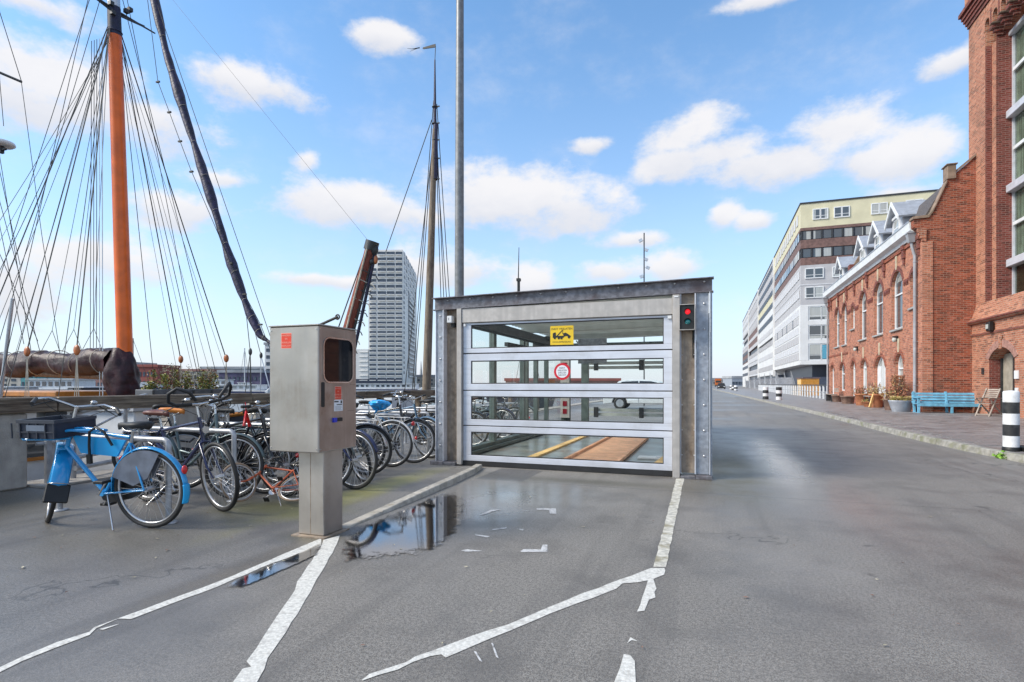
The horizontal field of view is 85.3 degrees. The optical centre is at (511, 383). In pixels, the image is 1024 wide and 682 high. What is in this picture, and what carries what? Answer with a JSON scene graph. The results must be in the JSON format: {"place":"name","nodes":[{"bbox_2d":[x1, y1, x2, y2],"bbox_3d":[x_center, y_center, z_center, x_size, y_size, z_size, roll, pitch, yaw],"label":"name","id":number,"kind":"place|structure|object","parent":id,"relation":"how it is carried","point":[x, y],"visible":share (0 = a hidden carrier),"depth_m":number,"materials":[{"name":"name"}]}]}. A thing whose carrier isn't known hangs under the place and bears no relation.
{"place":"outdoors","nodes":[
{"label":"outdoors","id":0,"kind":"place"},
{"bbox_2d":[217,370,269,388],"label":"building","id":1,"kind":"structure","parent":0,"point":[235,376],"depth_m":180.00,"materials":[{"name":"purple stone"}]},
{"bbox_2d":[0,0,968,382],"label":"sky","id":2,"kind":"structure","parent":0,"point":[700,128],"materials":[{"name":"blue"}]},
{"bbox_2d":[390,387,602,408],"bbox_3d":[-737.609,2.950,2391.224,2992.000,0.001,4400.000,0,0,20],"label":"water","id":3,"kind":"structure","parent":0,"point":[573,401],"depth_m":99.35,"materials":[{"name":"grey liquid"}]},
{"bbox_2d":[0,376,20,385],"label":"building","id":4,"kind":"structure","parent":3,"relation":"on","point":[15,382],"depth_m":260.00,"materials":[{"name":"white glass"}]},
{"bbox_2d":[3,386,55,389],"bbox_3d":[-36.778,1.560,39.985,5.535,2.780,3.230,0,0,0],"label":"moored boat","id":5,"kind":"object","parent":3,"relation":"on","point":[22,388],"visible":0.2,"depth_m":39.81,"materials":[{"name":"paint"}]},
{"bbox_2d":[21,377,68,385],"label":"building","id":6,"kind":"structure","parent":3,"relation":"on","point":[22,381],"depth_m":200.00,"materials":[{"name":"blue glass"}]},
{"bbox_2d":[26,379,96,389],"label":"moored boat","id":7,"kind":"object","parent":3,"relation":"on","point":[49,384],"visible":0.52,"depth_m":46.70,"materials":[{"name":"white paint"}]},
{"bbox_2d":[26,408,159,480],"bbox_3d":[-8.070,1.695,8.804,3.650,2.710,5.100,0,0,20],"label":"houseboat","id":8,"kind":"object","parent":3,"relation":"on","point":[35,462],"visible":0.09,"depth_m":9.26,"materials":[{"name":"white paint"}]},
{"bbox_2d":[135,363,227,394],"bbox_3d":[-6.260,0.002,10.671,0.491,0.792,1.679,0,0,20],"label":"planter box","id":9,"kind":"object","parent":8,"relation":"on","point":[208,380],"visible":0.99,"depth_m":10.55,"materials":[{"name":"metal"}]},
{"bbox_2d":[63,386,162,389],"bbox_3d":[-27.252,1.560,37.985,5.259,2.780,3.230,0,0,0],"label":"moored boat","id":10,"kind":"object","parent":3,"relation":"on","point":[87,388],"visible":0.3,"depth_m":37.35,"materials":[{"name":"blue paint"}]},
{"bbox_2d":[137,364,179,387],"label":"building","id":11,"kind":"structure","parent":3,"relation":"on","point":[156,367],"depth_m":210.00,"materials":[{"name":"red brick"}]},
{"bbox_2d":[0,0,378,450],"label":"sailing barge","id":12,"kind":"object","parent":3,"relation":"on","point":[116,370],"visible":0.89,"depth_m":14.56,"materials":[{"name":"paint"}]},
{"bbox_2d":[181,369,220,388],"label":"building","id":13,"kind":"structure","parent":3,"relation":"on","point":[197,383],"depth_m":240.00,"materials":[{"name":"brick"}]},
{"bbox_2d":[210,379,239,388],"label":"moored boat","id":14,"kind":"object","parent":3,"relation":"on","point":[222,382],"visible":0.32,"depth_m":88.70,"materials":[{"name":"white paint"}]},
{"bbox_2d":[200,367,263,369],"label":"building","id":15,"kind":"structure","parent":3,"relation":"on","point":[239,368],"depth_m":329.60,"materials":[{"name":"grey glass"}]},
{"bbox_2d":[219,385,269,411],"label":"moored boat","id":16,"kind":"object","parent":3,"relation":"on","point":[241,389],"visible":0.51,"depth_m":58.67,"materials":[{"name":"white paint"}]},
{"bbox_2d":[237,348,256,384],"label":"moored boat","id":17,"kind":"object","parent":3,"relation":"on","point":[243,383],"visible":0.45,"depth_m":119.89,"materials":[{"name":"white paint"}]},
{"bbox_2d":[264,342,269,369],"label":"building","id":18,"kind":"structure","parent":3,"relation":"on","point":[267,357],"depth_m":250.00,"materials":[{"name":"white concrete"}]},
{"bbox_2d":[356,250,416,383],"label":"residential high rise","id":19,"kind":"structure","parent":3,"relation":"on","point":[382,358],"depth_m":360.00,"materials":[{"name":"concrete"}]},
{"bbox_2d":[356,384,421,401],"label":"moored boat","id":20,"kind":"object","parent":3,"relation":"on","point":[373,387],"visible":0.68,"depth_m":93.70,"materials":[{"name":"white paint"}]},
{"bbox_2d":[416,375,434,386],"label":"building","id":21,"kind":"structure","parent":3,"relation":"on","point":[419,379],"depth_m":420.00,"materials":[{"name":"grey glass"}]},
{"bbox_2d":[356,44,529,432],"bbox_3d":[-5.552,-7.644,30.377,12.972,21.389,3.400,0,0,20],"label":"old barge","id":22,"kind":"object","parent":3,"relation":"on","point":[433,171],"visible":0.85,"depth_m":29.90,"materials":[{"name":"metal"}]},
{"bbox_2d":[504,378,620,382],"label":"building","id":23,"kind":"structure","parent":3,"relation":"on","point":[575,380],"depth_m":149.60,"materials":[{"name":"brick"}]},
{"bbox_2d":[0,386,1023,681],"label":"asphalt road","id":24,"kind":"structure","parent":0,"point":[806,532],"depth_m":3.67,"materials":[{"name":"asphalt"}]},
{"bbox_2d":[22,397,189,530],"bbox_3d":[-3.674,0.681,4.791,1.739,1.143,0.616,0,0,20],"label":"bicycle","id":25,"kind":"object","parent":24,"relation":"on","point":[135,469],"visible":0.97,"depth_m":4.81,"materials":[{"name":"metal"}]},
{"bbox_2d":[10,415,96,438],"bbox_3d":[-4.045,0.376,4.925,0.438,0.160,0.404,0,3,9],"label":"plastic crate","id":26,"kind":"object","parent":25,"relation":"on","point":[50,427],"visible":0.9,"depth_m":4.75,"materials":[{"name":"plastic"}]},
{"bbox_2d":[54,434,177,524],"bbox_3d":[-3.780,0.863,5.251,1.620,0.770,0.146,0,0,20],"label":"bicycle rack","id":27,"kind":"object","parent":24,"relation":"on","point":[168,470],"visible":0.53,"depth_m":5.00,"materials":[{"name":"metal"}]},
{"bbox_2d":[119,381,239,511],"bbox_3d":[-3.409,0.618,5.657,1.851,1.266,0.646,0,3,23],"label":"bicycle","id":28,"kind":"object","parent":24,"relation":"on","point":[204,451],"visible":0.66,"depth_m":5.53,"materials":[{"name":"metal"}]},
{"bbox_2d":[112,395,254,479],"bbox_3d":[-4.379,0.711,7.542,1.841,1.088,0.608,0,-7,-40],"label":"bicycle","id":29,"kind":"object","parent":24,"relation":"on","point":[114,460],"visible":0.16,"depth_m":7.41,"materials":[{"name":"metal"}]},
{"bbox_2d":[144,426,236,501],"bbox_3d":[-3.576,0.863,6.155,1.450,0.770,0.146,0,0,20],"label":"bicycle rack","id":30,"kind":"object","parent":24,"relation":"on","point":[232,432],"visible":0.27,"depth_m":5.95,"materials":[{"name":"metal"}]},
{"bbox_2d":[135,394,265,497],"bbox_3d":[-3.618,0.683,6.239,1.862,1.134,0.635,0,-5,16],"label":"bicycle","id":31,"kind":"object","parent":24,"relation":"on","point":[254,444],"visible":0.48,"depth_m":6.14,"materials":[{"name":"metal"}]},
{"bbox_2d":[156,399,298,493],"bbox_3d":[-3.305,0.712,6.540,1.827,1.091,0.594,0,-9,14],"label":"bicycle","id":32,"kind":"object","parent":24,"relation":"on","point":[251,464],"visible":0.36,"depth_m":6.49,"materials":[{"name":"metal"}]},
{"bbox_2d":[194,400,298,495],"bbox_3d":[-3.070,0.716,6.392,1.812,1.072,0.592,0,0,35],"label":"bicycle","id":33,"kind":"object","parent":24,"relation":"on","point":[265,445],"visible":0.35,"depth_m":6.28,"materials":[{"name":"metal"}]},
{"bbox_2d":[208,421,294,487],"bbox_3d":[-3.292,0.863,6.946,1.450,0.770,0.146,0,0,20],"label":"bicycle rack","id":34,"kind":"object","parent":24,"relation":"on","point":[291,475],"visible":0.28,"depth_m":6.86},
{"bbox_2d":[219,456,298,505],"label":"bicycle","id":35,"kind":"object","parent":24,"relation":"on","point":[276,490],"visible":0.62,"depth_m":5.84,"materials":[{"name":"metal"}]},
{"bbox_2d":[216,407,354,486],"bbox_3d":[-2.793,0.623,6.716,1.809,1.280,0.632,0,-8,15],"label":"bicycle","id":36,"kind":"object","parent":24,"relation":"on","point":[344,478],"visible":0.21,"depth_m":6.65,"materials":[{"name":"metal"}]},
{"bbox_2d":[237,399,347,475],"bbox_3d":[-2.797,0.687,7.321,1.830,1.140,0.619,0,-5,24],"label":"bicycle","id":37,"kind":"object","parent":24,"relation":"on","point":[345,460],"visible":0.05,"depth_m":7.43,"materials":[{"name":"metal"}]},
{"bbox_2d":[268,324,356,539],"bbox_3d":[-1.671,0.387,4.715,0.514,1.727,0.512,0,0,20],"label":"control cabinet","id":38,"kind":"object","parent":24,"relation":"on","point":[312,367],"visible":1,"depth_m":4.54,"materials":[{"name":"silver metal"}]},
{"bbox_2d":[280,333,291,348],"bbox_3d":[-1.828,-0.350,4.504,0.119,0.125,0.002,0,0,20],"label":"warning sticker","id":39,"kind":"object","parent":38,"relation":"attached to","point":[286,340],"visible":1,"depth_m":4.50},
{"bbox_2d":[334,400,342,410],"bbox_3d":[-1.445,0.178,4.632,0.002,0.093,0.113,0,0,20],"label":"paper notice","id":40,"kind":"object","parent":38,"relation":"attached to","point":[338,405],"visible":1,"depth_m":4.63,"materials":[{"name":"white"}]},
{"bbox_2d":[27,400,602,488],"bbox_3d":[3.583,1.233,32.907,0.650,0.026,55.650,0,0,20],"label":"quay edge","id":41,"kind":"object","parent":24,"relation":"on","point":[83,477],"visible":0.29,"depth_m":7.33,"materials":[{"name":"concrete"}]},
{"bbox_2d":[35,393,149,483],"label":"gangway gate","id":42,"kind":"structure","parent":41,"relation":"on","point":[49,450],"depth_m":7.19,"materials":[{"name":"metal"}]},
{"bbox_2d":[0,390,538,491],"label":"quay railing","id":43,"kind":"object","parent":41,"relation":"on","point":[13,463],"visible":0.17,"depth_m":7.21,"materials":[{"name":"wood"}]},
{"bbox_2d":[252,429,378,489],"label":"bicycle","id":44,"kind":"object","parent":24,"relation":"on","point":[368,439],"visible":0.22,"depth_m":6.54,"materials":[{"name":"metal"}]},
{"bbox_2d":[279,392,371,481],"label":"bicycle","id":45,"kind":"object","parent":24,"relation":"on","point":[366,451],"visible":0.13,"depth_m":6.86,"materials":[{"name":"metal"}]},
{"bbox_2d":[0,536,664,681],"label":"white road line","id":46,"kind":"object","parent":24,"relation":"on","point":[273,635],"visible":1,"depth_m":3.01,"materials":[{"name":"paint"}]},
{"bbox_2d":[342,403,387,471],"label":"bicycle","id":47,"kind":"object","parent":24,"relation":"on","point":[382,439],"visible":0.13,"depth_m":7.86,"materials":[{"name":"metal"}]},
{"bbox_2d":[342,423,391,474],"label":"bicycle","id":48,"kind":"object","parent":24,"relation":"on","point":[383,433],"visible":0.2,"depth_m":7.58,"materials":[{"name":"metal"}]},
{"bbox_2d":[342,395,416,466],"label":"bicycle","id":49,"kind":"object","parent":24,"relation":"on","point":[405,427],"visible":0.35,"depth_m":8.37,"materials":[{"name":"metal"}]},
{"bbox_2d":[369,400,390,413],"bbox_3d":[-2.037,0.347,8.478,0.355,0.222,0.260,0,-4,16],"label":"plastic bag","id":50,"kind":"object","parent":49,"relation":"on","point":[376,405],"visible":0.98,"depth_m":8.43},
{"bbox_2d":[356,413,403,461],"bbox_3d":[-2.428,0.863,9.228,1.530,0.770,0.146,0,0,20],"label":"bicycle rack","id":51,"kind":"object","parent":24,"relation":"on","point":[401,431],"visible":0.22,"depth_m":9.00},
{"bbox_2d":[356,410,429,452],"bbox_3d":[-2.137,0.863,9.931,1.600,0.770,0.146,0,0,20],"label":"bicycle rack","id":52,"kind":"object","parent":24,"relation":"on","point":[411,412],"visible":0.23,"depth_m":9.76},
{"bbox_2d":[356,391,434,462],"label":"bicycle","id":53,"kind":"object","parent":24,"relation":"on","point":[425,423],"visible":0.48,"depth_m":8.87,"materials":[{"name":"metal"}]},
{"bbox_2d":[361,394,434,457],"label":"bicycle","id":54,"kind":"object","parent":24,"relation":"on","point":[426,418],"visible":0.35,"depth_m":9.44,"materials":[{"name":"metal"}]},
{"bbox_2d":[372,390,434,452],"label":"bicycle","id":55,"kind":"object","parent":24,"relation":"on","point":[427,401],"visible":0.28,"depth_m":10.04,"materials":[{"name":"metal"}]},
{"bbox_2d":[342,464,482,527],"bbox_3d":[-0.951,1.225,6.494,0.195,0.090,3.679,0,0,16],"label":"raised kerb strip","id":56,"kind":"object","parent":24,"relation":"on","point":[436,486],"visible":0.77,"depth_m":6.06,"materials":[{"name":"concrete"}]},
{"bbox_2d":[409,397,488,444],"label":"bicycle","id":57,"kind":"object","parent":24,"relation":"on","point":[478,414],"visible":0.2,"depth_m":11.11,"materials":[{"name":"metal"}]},
{"bbox_2d":[455,0,463,295],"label":"lamp pole","id":58,"kind":"object","parent":24,"relation":"on","point":[459,200],"visible":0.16,"depth_m":13.92,"materials":[{"name":"metal"}]},
{"bbox_2d":[426,397,500,442],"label":"bicycle","id":59,"kind":"object","parent":24,"relation":"on","point":[482,412],"visible":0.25,"depth_m":11.85,"materials":[{"name":"metal"}]},
{"bbox_2d":[472,406,515,437],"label":"bicycle","id":60,"kind":"object","parent":24,"relation":"on","point":[510,412],"visible":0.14,"depth_m":12.60,"materials":[{"name":"metal"}]},
{"bbox_2d":[472,397,529,434],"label":"bicycle","id":61,"kind":"object","parent":24,"relation":"on","point":[504,412],"visible":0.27,"depth_m":13.58,"materials":[{"name":"metal"}]},
{"bbox_2d":[477,398,532,418],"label":"bicycle","id":62,"kind":"object","parent":24,"relation":"on","point":[530,408],"visible":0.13,"depth_m":14.44,"materials":[{"name":"metal"}]},
{"bbox_2d":[461,508,555,661],"bbox_3d":[-0.111,1.247,4.071,0.725,0.001,3.128,0,0,8],"label":"scuffed corner mark","id":63,"kind":"object","parent":24,"relation":"on","point":[544,547],"visible":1,"depth_m":4.19,"materials":[{"name":"paint"}]},
{"bbox_2d":[430,276,713,479],"bbox_3d":[2.011,-0.075,11.637,4.140,2.650,7.940,0,0,20],"label":"car lift shelter","id":64,"kind":"object","parent":24,"relation":"on","point":[679,440],"visible":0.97,"depth_m":8.11,"materials":[{"name":"metal"}]},
{"bbox_2d":[527,436,587,456],"bbox_3d":[1.016,1.204,11.059,0.140,0.029,5.300,0,0,20],"label":"pine plank","id":65,"kind":"object","parent":64,"relation":"on","point":[548,450],"visible":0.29,"depth_m":10.42,"materials":[{"name":"wood"}]},
{"bbox_2d":[550,325,573,344],"bbox_3d":[0.718,-0.703,8.017,0.344,0.275,0.008,0,0,20],"label":"tow away sticker","id":66,"kind":"object","parent":64,"relation":"attached to","point":[561,335],"visible":1,"depth_m":8.01,"materials":[{"name":"yellow"}]},
{"bbox_2d":[554,363,570,379],"bbox_3d":[0.724,-0.180,8.015,0.246,0.246,0.008,0,0,20],"label":"round keep clear sticker","id":67,"kind":"object","parent":64,"relation":"attached to","point":[562,371],"visible":1,"depth_m":8.01,"materials":[{"name":"plastic"}]},
{"bbox_2d":[560,360,569,417],"bbox_3d":[1.495,0.110,15.665,0.260,1.680,0.070,0,0,20],"label":"signal panel","id":68,"kind":"object","parent":64,"relation":"attached to","point":[564,407],"visible":0.44,"depth_m":15.63,"materials":[{"name":"beige metal"}]},
{"bbox_2d":[564,437,648,460],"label":"plywood ramp","id":69,"kind":"structure","parent":64,"relation":"on","point":[615,448],"depth_m":10.12,"materials":[{"name":"wood"}]},
{"bbox_2d":[679,304,694,357],"bbox_3d":[2.314,-0.696,7.343,0.200,0.693,0.215,0,0,20],"label":"traffic signal","id":70,"kind":"object","parent":64,"relation":"attached to","point":[686,316],"visible":1,"depth_m":7.28,"materials":[{"name":"black"}]},
{"bbox_2d":[603,379,662,408],"bbox_3d":[6.806,0.512,27.718,4.245,1.485,1.728,0,0,20],"label":"parked car","id":71,"kind":"object","parent":24,"relation":"on","point":[621,403],"visible":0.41,"depth_m":27.28,"materials":[{"name":"silver metal"}]},
{"bbox_2d":[639,233,649,405],"bbox_3d":[7.609,-3.618,32.000,0.693,10.145,0.197,0,0,0],"label":"floodlight mast","id":72,"kind":"object","parent":24,"relation":"on","point":[644,260],"visible":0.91,"depth_m":31.97,"materials":[{"name":"metal"}]},
{"bbox_2d":[653,479,683,566],"bbox_3d":[1.616,1.247,5.563,0.107,0.001,3.771,0,0,19],"label":"grimy road line","id":73,"kind":"object","parent":24,"relation":"on","point":[661,559],"visible":1,"depth_m":4.80,"materials":[{"name":"paint"}]},
{"bbox_2d":[722,376,742,385],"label":"building","id":74,"kind":"structure","parent":24,"relation":"on","point":[732,380],"depth_m":330.00,"materials":[{"name":"metal"}]},
{"bbox_2d":[742,189,937,390],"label":"apartment building","id":75,"kind":"structure","parent":24,"relation":"on","point":[784,321],"depth_m":89.93,"materials":[{"name":"concrete"}]},
{"bbox_2d":[805,268,814,278],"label":"window","id":76,"kind":"structure","parent":75,"relation":"in","point":[809,272],"depth_m":89.49,"materials":[{"name":"glass"}]},
{"bbox_2d":[805,287,814,297],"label":"window","id":77,"kind":"structure","parent":75,"relation":"in","point":[809,291],"depth_m":89.49,"materials":[{"name":"glass"}]},
{"bbox_2d":[808,306,821,320],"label":"window","id":78,"kind":"structure","parent":75,"relation":"in","point":[814,312],"depth_m":89.40,"materials":[{"name":"glass"}]},
{"bbox_2d":[808,325,821,339],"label":"window","id":79,"kind":"structure","parent":75,"relation":"in","point":[814,331],"depth_m":89.40,"materials":[{"name":"glass"}]},
{"bbox_2d":[808,343,821,359],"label":"window","id":80,"kind":"structure","parent":75,"relation":"in","point":[814,350],"depth_m":89.36,"materials":[{"name":"glass"}]},
{"bbox_2d":[812,208,820,219],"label":"window","id":81,"kind":"structure","parent":75,"relation":"in","point":[816,213],"depth_m":89.14,"materials":[{"name":"glass"}]},
{"bbox_2d":[814,267,823,277],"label":"window","id":82,"kind":"structure","parent":75,"relation":"in","point":[819,272],"depth_m":88.99,"materials":[{"name":"glass"}]},
{"bbox_2d":[814,286,823,297],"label":"window","id":83,"kind":"structure","parent":75,"relation":"in","point":[818,290],"depth_m":89.01,"materials":[{"name":"glass"}]},
{"bbox_2d":[834,206,841,217],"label":"window","id":84,"kind":"structure","parent":75,"relation":"in","point":[837,210],"depth_m":88.10,"materials":[{"name":"glass"}]},
{"bbox_2d":[871,203,879,214],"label":"window","id":85,"kind":"structure","parent":75,"relation":"in","point":[875,209],"depth_m":86.38,"materials":[{"name":"glass"}]},
{"bbox_2d":[879,202,887,213],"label":"window","id":86,"kind":"structure","parent":75,"relation":"in","point":[883,206],"depth_m":86.02,"materials":[{"name":"glass"}]},
{"bbox_2d":[713,389,1023,462],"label":"kerb","id":87,"kind":"structure","parent":24,"relation":"on","point":[986,451],"depth_m":12.43,"materials":[{"name":"concrete"}]},
{"bbox_2d":[486,397,554,407],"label":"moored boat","id":88,"kind":"object","parent":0,"point":[541,402],"visible":0.03,"depth_m":53.40,"materials":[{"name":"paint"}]},
{"bbox_2d":[775,371,794,390],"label":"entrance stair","id":89,"kind":"object","parent":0,"point":[785,380],"visible":0.66,"depth_m":97.30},
{"bbox_2d":[796,378,820,395],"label":"orange shed","id":90,"kind":"structure","parent":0,"point":[808,382],"depth_m":55.21,"materials":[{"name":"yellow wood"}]},
{"bbox_2d":[712,388,1023,453],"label":"pavement","id":91,"kind":"structure","parent":0,"point":[977,430],"depth_m":17.64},
{"bbox_2d":[758,384,826,398],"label":"pavement railing","id":92,"kind":"object","parent":91,"relation":"on","point":[761,386],"visible":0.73,"depth_m":56.60,"materials":[{"name":"metal"}]},
{"bbox_2d":[840,396,854,403],"bbox_3d":[19.499,0.917,32.315,0.795,0.450,0.783,0,0,20],"label":"plant pot","id":93,"kind":"object","parent":91,"relation":"on","point":[847,399],"visible":0.98,"depth_m":32.04,"materials":[{"name":"brown ceramic"}]},
{"bbox_2d":[853,385,869,404],"bbox_3d":[18.813,0.584,29.898,0.834,1.115,0.806,0,0,20],"label":"plant pot","id":94,"kind":"object","parent":91,"relation":"on","point":[859,398],"visible":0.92,"depth_m":29.76,"materials":[{"name":"ceramic"}]},
{"bbox_2d":[867,382,885,407],"bbox_3d":[17.722,0.519,27.069,0.852,1.246,0.864,0,0,20],"label":"plant pot","id":95,"kind":"object","parent":91,"relation":"on","point":[877,402],"visible":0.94,"depth_m":26.86,"materials":[{"name":"ceramic"}]},
{"bbox_2d":[880,388,895,409],"bbox_3d":[16.560,0.656,24.376,0.742,0.973,0.735,0,0,20],"label":"plant pot","id":96,"kind":"object","parent":91,"relation":"on","point":[886,404],"visible":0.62,"depth_m":24.32,"materials":[{"name":"brown ceramic"}]},
{"bbox_2d":[823,153,976,412],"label":"brick house","id":97,"kind":"structure","parent":91,"relation":"on","point":[868,293],"depth_m":23.74,"materials":[{"name":"red brick"}]},
{"bbox_2d":[822,297,828,393],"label":"downpipe","id":98,"kind":"object","parent":97,"relation":"attached to","point":[825,299],"visible":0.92,"depth_m":40.46,"materials":[{"name":"metal"}]},
{"bbox_2d":[858,293,866,341],"bbox_3d":[19.858,-3.823,31.378,0.290,2.765,1.620,0,0,20],"label":"window frame","id":99,"kind":"structure","parent":97,"relation":"in","point":[864,297],"depth_m":31.77,"materials":[{"name":"white paint"}]},
{"bbox_2d":[872,284,882,337],"bbox_3d":[18.808,-3.823,28.462,0.290,2.765,1.720,0,0,20],"label":"window frame","id":100,"kind":"structure","parent":97,"relation":"in","point":[879,294],"depth_m":28.74,"materials":[{"name":"white paint"}]},
{"bbox_2d":[877,357,884,397],"bbox_3d":[18.814,-0.132,28.167,0.080,2.545,1.940,0,0,20],"label":"window frame","id":101,"kind":"structure","parent":97,"relation":"in","point":[881,367],"depth_m":28.46,"materials":[{"name":"white paint"}]},
{"bbox_2d":[889,272,902,332],"bbox_3d":[17.778,-3.823,25.601,0.290,2.765,1.740,0,0,20],"label":"window frame","id":102,"kind":"structure","parent":97,"relation":"in","point":[899,283],"depth_m":25.83,"materials":[{"name":"white paint"}]},
{"bbox_2d":[904,232,917,410],"bbox_3d":[16.594,-2.575,23.094,0.420,7.410,0.380,0,0,20],"label":"downpipe","id":103,"kind":"object","parent":97,"relation":"attached to","point":[910,237],"visible":0.98,"depth_m":23.01,"materials":[{"name":"metal"}]},
{"bbox_2d":[888,395,912,411],"bbox_3d":[15.981,0.794,22.840,0.986,0.697,0.652,0,0,5],"label":"zinc tub","id":104,"kind":"object","parent":91,"relation":"on","point":[900,404],"visible":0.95,"depth_m":22.65,"materials":[{"name":"metal"}]},
{"bbox_2d":[888,374,909,396],"bbox_3d":[16.620,0.341,23.894,0.727,1.602,1.555,0,0,20],"label":"dry shrub","id":105,"kind":"object","parent":104,"relation":"in","point":[900,387],"visible":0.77,"depth_m":23.80,"materials":[{"name":"orange plant"}]},
{"bbox_2d":[911,391,981,412],"bbox_3d":[17.071,0.720,21.732,2.300,0.840,0.739,0,0,20],"label":"park bench","id":106,"kind":"object","parent":91,"relation":"on","point":[946,403],"visible":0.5,"depth_m":21.88,"materials":[{"name":"blue paint"}]},
{"bbox_2d":[975,388,1001,416],"bbox_3d":[16.676,0.652,19.407,0.664,0.997,0.540,0,0,-8],"label":"folding chair","id":107,"kind":"object","parent":91,"relation":"on","point":[988,396],"visible":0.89,"depth_m":19.41,"materials":[{"name":"grey wood"}]},
{"bbox_2d":[1001,390,1020,451],"bbox_3d":[8.520,0.626,9.495,0.251,1.032,0.251,0,0,20],"label":"bollard","id":108,"kind":"object","parent":91,"relation":"on","point":[1010,420],"visible":0.98,"depth_m":9.41,"materials":[{"name":"white"}]},
{"bbox_2d":[958,0,1023,417],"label":"brick tower","id":109,"kind":"structure","parent":0,"point":[995,28],"depth_m":20.66,"materials":[{"name":"brick"}]},
{"bbox_2d":[1000,353,1014,411],"bbox_3d":[17.846,-0.030,19.944,0.170,2.340,0.979,0,0,20],"label":"door","id":110,"kind":"structure","parent":109,"relation":"in","point":[1007,364],"depth_m":20.07,"materials":[{"name":"wood"}]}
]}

